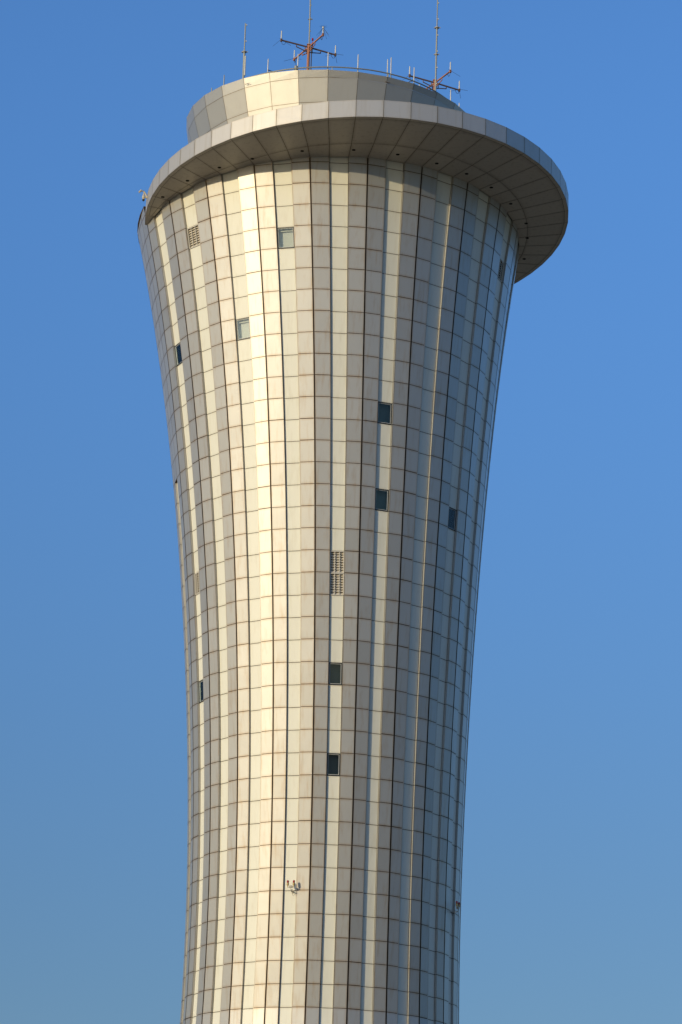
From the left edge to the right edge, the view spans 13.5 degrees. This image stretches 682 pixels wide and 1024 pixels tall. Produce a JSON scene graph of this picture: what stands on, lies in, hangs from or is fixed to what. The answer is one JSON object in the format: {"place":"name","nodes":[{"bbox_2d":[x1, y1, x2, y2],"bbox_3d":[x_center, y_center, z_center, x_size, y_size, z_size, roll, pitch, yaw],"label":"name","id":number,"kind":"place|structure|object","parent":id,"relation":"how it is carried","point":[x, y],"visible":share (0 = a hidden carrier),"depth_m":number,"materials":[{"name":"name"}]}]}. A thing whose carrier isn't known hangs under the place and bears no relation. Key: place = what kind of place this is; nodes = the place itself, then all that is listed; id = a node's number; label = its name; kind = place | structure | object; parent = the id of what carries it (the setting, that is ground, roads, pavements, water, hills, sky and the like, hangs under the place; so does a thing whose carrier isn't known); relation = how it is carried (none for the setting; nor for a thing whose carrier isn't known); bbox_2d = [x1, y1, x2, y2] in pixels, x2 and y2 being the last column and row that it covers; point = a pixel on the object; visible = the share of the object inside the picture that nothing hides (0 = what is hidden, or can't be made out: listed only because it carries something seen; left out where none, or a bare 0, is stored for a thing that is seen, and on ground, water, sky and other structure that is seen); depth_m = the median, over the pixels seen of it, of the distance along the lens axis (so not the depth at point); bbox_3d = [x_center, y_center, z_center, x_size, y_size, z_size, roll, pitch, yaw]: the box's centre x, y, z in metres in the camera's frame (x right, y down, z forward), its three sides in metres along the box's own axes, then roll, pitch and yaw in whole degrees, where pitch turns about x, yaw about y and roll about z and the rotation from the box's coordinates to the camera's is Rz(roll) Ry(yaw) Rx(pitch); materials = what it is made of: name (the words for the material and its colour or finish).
{"place":"outdoors","nodes":[
{"label":"outdoors","id":0,"kind":"place"},
{"bbox_2d":[0,0,681,1023],"label":"sky","id":1,"kind":"structure","parent":0,"point":[571,897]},
{"label":"ground","id":2,"kind":"structure","parent":0,"visible":0},
{"bbox_2d":[137,70,567,1023],"bbox_3d":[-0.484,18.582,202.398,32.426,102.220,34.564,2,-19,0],"label":"control tower","id":3,"kind":"structure","parent":2,"relation":"on","point":[339,264],"depth_m":202.13,"materials":[{"name":"beige tile"}]},
{"bbox_2d":[138,190,146,200],"bbox_3d":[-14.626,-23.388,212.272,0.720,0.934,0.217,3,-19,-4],"label":"security camera","id":4,"kind":"object","parent":3,"relation":"attached to","point":[144,195],"visible":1,"depth_m":212.23,"materials":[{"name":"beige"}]},
{"bbox_2d":[175,342,181,366],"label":"window","id":5,"kind":"structure","parent":3,"relation":"in","point":[177,348],"depth_m":209.54,"materials":[{"name":"blue glass"}]},
{"bbox_2d":[199,680,203,702],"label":"window","id":6,"kind":"structure","parent":3,"relation":"in","point":[200,682],"depth_m":203.29,"materials":[{"name":"black"}]},
{"bbox_2d":[236,317,250,340],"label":"window","id":7,"kind":"structure","parent":3,"relation":"in","point":[242,325],"depth_m":204.89,"materials":[{"name":"beige glass"}]},
{"bbox_2d":[241,23,247,78],"bbox_3d":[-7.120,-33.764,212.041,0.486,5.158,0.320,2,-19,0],"label":"lightning mast","id":8,"kind":"object","parent":3,"relation":"on","point":[244,65],"visible":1,"depth_m":211.87,"materials":[{"name":"silver metal"}]},
{"bbox_2d":[277,227,294,248],"bbox_3d":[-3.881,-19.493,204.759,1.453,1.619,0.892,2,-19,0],"label":"window","id":9,"kind":"structure","parent":3,"relation":"in","point":[285,235],"depth_m":204.89,"materials":[{"name":"beige glass"}]},
{"bbox_2d":[287,880,295,894],"bbox_3d":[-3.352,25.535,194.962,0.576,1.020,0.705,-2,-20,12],"label":"obstruction light","id":10,"kind":"object","parent":3,"relation":"attached to","point":[290,886],"visible":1,"depth_m":194.76,"materials":[{"name":"beige metal"}]},
{"bbox_2d":[277,0,339,69],"bbox_3d":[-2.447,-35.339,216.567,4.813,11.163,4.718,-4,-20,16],"label":"antenna mast","id":11,"kind":"object","parent":3,"relation":"on","point":[308,48],"visible":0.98,"depth_m":216.23,"materials":[{"name":"metal"}]},
{"bbox_2d":[326,753,340,775],"bbox_3d":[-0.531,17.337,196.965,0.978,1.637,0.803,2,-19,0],"label":"window","id":12,"kind":"structure","parent":3,"relation":"in","point":[333,759],"depth_m":197.14,"materials":[{"name":"black glass"}]},
{"bbox_2d":[328,662,341,685],"bbox_3d":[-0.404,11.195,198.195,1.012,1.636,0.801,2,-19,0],"label":"window","id":13,"kind":"structure","parent":3,"relation":"in","point":[334,669],"depth_m":198.39,"materials":[{"name":"black glass"}]},
{"bbox_2d":[250,66,445,97],"bbox_3d":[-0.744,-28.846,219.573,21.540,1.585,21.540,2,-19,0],"label":"roof rail","id":14,"kind":"object","parent":3,"relation":"on","point":[332,67],"visible":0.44,"depth_m":209.94,"materials":[{"name":"silver metal"}]},
{"bbox_2d":[375,488,388,511],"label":"window","id":15,"kind":"structure","parent":3,"relation":"in","point":[381,495],"depth_m":201.47,"materials":[{"name":"black"}]},
{"bbox_2d":[377,401,391,424],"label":"window","id":16,"kind":"structure","parent":3,"relation":"in","point":[384,409],"depth_m":202.75,"materials":[{"name":"black"}]},
{"bbox_2d":[402,62,467,97],"bbox_3d":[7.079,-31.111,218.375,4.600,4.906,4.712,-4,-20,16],"label":"antenna mast","id":17,"kind":"object","parent":3,"relation":"on","point":[432,85],"visible":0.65,"depth_m":218.63,"materials":[{"name":"metal"}]},
{"bbox_2d":[434,0,439,90],"bbox_3d":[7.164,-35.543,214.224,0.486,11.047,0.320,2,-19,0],"label":"lightning mast","id":18,"kind":"object","parent":3,"relation":"on","point":[436,28],"visible":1,"depth_m":213.75,"materials":[{"name":"silver metal"}]},
{"bbox_2d":[448,507,456,530],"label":"window","id":19,"kind":"structure","parent":3,"relation":"in","point":[452,512],"depth_m":204.44,"materials":[{"name":"black"}]},
{"bbox_2d":[450,901,459,911],"bbox_3d":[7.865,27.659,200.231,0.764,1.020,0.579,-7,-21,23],"label":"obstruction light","id":20,"kind":"object","parent":3,"relation":"attached to","point":[457,904],"visible":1,"depth_m":200.05,"materials":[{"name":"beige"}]}
]}

